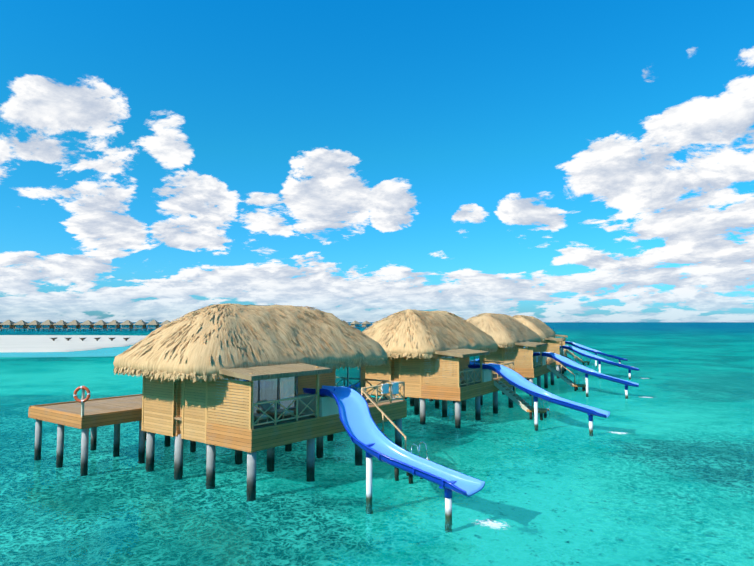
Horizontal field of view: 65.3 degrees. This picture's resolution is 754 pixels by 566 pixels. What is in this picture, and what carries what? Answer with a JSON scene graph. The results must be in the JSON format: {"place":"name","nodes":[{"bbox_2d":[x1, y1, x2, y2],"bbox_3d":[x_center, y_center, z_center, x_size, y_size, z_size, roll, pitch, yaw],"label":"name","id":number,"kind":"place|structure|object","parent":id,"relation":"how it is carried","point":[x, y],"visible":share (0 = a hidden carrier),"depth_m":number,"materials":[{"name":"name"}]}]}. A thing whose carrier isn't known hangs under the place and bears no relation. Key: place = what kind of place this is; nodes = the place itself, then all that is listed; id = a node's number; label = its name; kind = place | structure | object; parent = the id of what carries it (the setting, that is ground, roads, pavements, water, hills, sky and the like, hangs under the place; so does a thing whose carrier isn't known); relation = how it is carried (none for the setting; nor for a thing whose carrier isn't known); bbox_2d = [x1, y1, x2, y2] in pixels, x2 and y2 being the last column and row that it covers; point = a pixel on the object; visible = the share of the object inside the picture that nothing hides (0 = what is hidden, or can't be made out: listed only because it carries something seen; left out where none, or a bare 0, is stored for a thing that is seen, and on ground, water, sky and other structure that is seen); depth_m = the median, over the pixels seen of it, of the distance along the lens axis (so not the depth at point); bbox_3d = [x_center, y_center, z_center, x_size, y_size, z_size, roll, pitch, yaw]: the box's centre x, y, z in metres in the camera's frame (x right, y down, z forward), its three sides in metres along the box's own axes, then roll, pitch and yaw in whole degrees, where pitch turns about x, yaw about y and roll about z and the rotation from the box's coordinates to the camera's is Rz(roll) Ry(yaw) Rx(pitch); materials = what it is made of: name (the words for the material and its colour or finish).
{"place":"outdoors","nodes":[
{"label":"outdoors","id":0,"kind":"place"},
{"bbox_2d":[0,335,145,351],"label":"sandy beach","id":1,"kind":"structure","parent":0,"point":[29,343],"depth_m":187.50,"materials":[{"name":"white sand"}]},
{"bbox_2d":[50,337,129,340],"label":"beach umbrellas","id":2,"kind":"object","parent":1,"relation":"on","point":[83,338],"visible":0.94,"depth_m":204.33,"materials":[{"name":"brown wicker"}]},
{"bbox_2d":[0,322,753,565],"bbox_3d":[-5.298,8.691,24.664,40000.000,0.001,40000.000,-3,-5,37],"label":"lagoon water","id":3,"kind":"structure","parent":0,"point":[667,479],"depth_m":26.04,"materials":[{"name":"teal liquid"}]},
{"bbox_2d":[0,320,169,330],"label":"distant villa row","id":4,"kind":"object","parent":3,"relation":"on","point":[76,324],"visible":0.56,"depth_m":454.46,"materials":[{"name":"beige"}]},
{"bbox_2d":[343,321,377,327],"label":"distant villa row","id":5,"kind":"object","parent":3,"relation":"on","point":[366,324],"visible":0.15,"depth_m":649.98,"materials":[{"name":"beige"}]},
{"bbox_2d":[476,378,652,529],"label":"water splashes","id":6,"kind":"object","parent":3,"relation":"on","point":[491,524],"visible":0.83,"depth_m":20.57,"materials":[{"name":"white liquid"}]},
{"bbox_2d":[0,0,753,321],"label":"sky","id":7,"kind":"structure","parent":0,"point":[161,160],"materials":[{"name":"blue"}]},
{"label":"seabed","id":8,"kind":"structure","parent":0,"visible":0},
{"bbox_2d":[28,394,387,466],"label":"jetty platform","id":9,"kind":"structure","parent":8,"relation":"on","point":[116,411],"depth_m":30.78,"materials":[{"name":"brown wood"}]},
{"bbox_2d":[73,386,90,416],"bbox_3d":[-14.254,5.985,28.463,0.810,2.005,0.247,0,-4,-2],"label":"life ring","id":10,"kind":"object","parent":9,"relation":"attached to","point":[83,398],"visible":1,"depth_m":28.41,"materials":[{"name":"orange plastic"}]},
{"bbox_2d":[113,303,428,488],"bbox_3d":[-4.066,5.945,31.195,13.949,9.747,14.682,-3,-5,37],"label":"overwater villa","id":11,"kind":"object","parent":8,"relation":"on","point":[238,378],"visible":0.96,"depth_m":28.34,"materials":[{"name":"beige plant"}]},
{"bbox_2d":[303,385,484,515],"bbox_3d":[-0.292,7.636,24.914,3.072,5.540,11.426,3,-5,-36],"label":"water slide","id":12,"kind":"object","parent":8,"relation":"on","point":[366,434],"visible":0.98,"depth_m":23.36,"materials":[{"name":"paint"}]},
{"bbox_2d":[362,309,549,423],"bbox_3d":[6.420,7.012,47.308,13.949,9.754,14.684,-2,-4,32],"label":"overwater villa","id":13,"kind":"object","parent":8,"relation":"on","point":[432,354],"visible":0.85,"depth_m":43.89,"materials":[{"name":"beige plant"}]},
{"bbox_2d":[467,313,588,389],"bbox_3d":[15.466,8.149,64.261,13.949,9.732,14.674,-2,-4,27],"label":"overwater villa","id":14,"kind":"object","parent":8,"relation":"on","point":[513,338],"visible":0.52,"depth_m":60.36,"materials":[{"name":"beige plant"}]},
{"bbox_2d":[468,363,609,430],"bbox_3d":[10.713,8.729,41.377,3.072,5.540,11.426,3,-5,-41],"label":"water slide","id":15,"kind":"object","parent":8,"relation":"on","point":[514,378],"visible":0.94,"depth_m":39.94,"materials":[{"name":"paint"}]},
{"bbox_2d":[512,315,596,376],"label":"overwater villa","id":16,"kind":"object","parent":8,"relation":"on","point":[544,332],"visible":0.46,"depth_m":78.25,"materials":[{"name":"brown wood"}]},
{"bbox_2d":[529,316,590,363],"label":"overwater villa","id":17,"kind":"object","parent":8,"relation":"on","point":[563,343],"visible":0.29,"depth_m":97.19,"materials":[{"name":"brown wood"}]},
{"bbox_2d":[531,352,638,396],"bbox_3d":[20.248,9.882,58.729,11.426,5.540,3.072,-4,-5,44],"label":"water slide","id":18,"kind":"object","parent":8,"relation":"on","point":[565,361],"visible":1,"depth_m":57.38,"materials":[{"name":"paint"}]},
{"bbox_2d":[565,341,627,365],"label":"water slide","id":19,"kind":"object","parent":8,"relation":"on","point":[582,347],"visible":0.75,"depth_m":94.25,"materials":[{"name":"paint"}]},
{"bbox_2d":[560,345,639,377],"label":"water slide","id":20,"kind":"object","parent":8,"relation":"on","point":[589,355],"visible":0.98,"depth_m":75.45,"materials":[{"name":"paint"}]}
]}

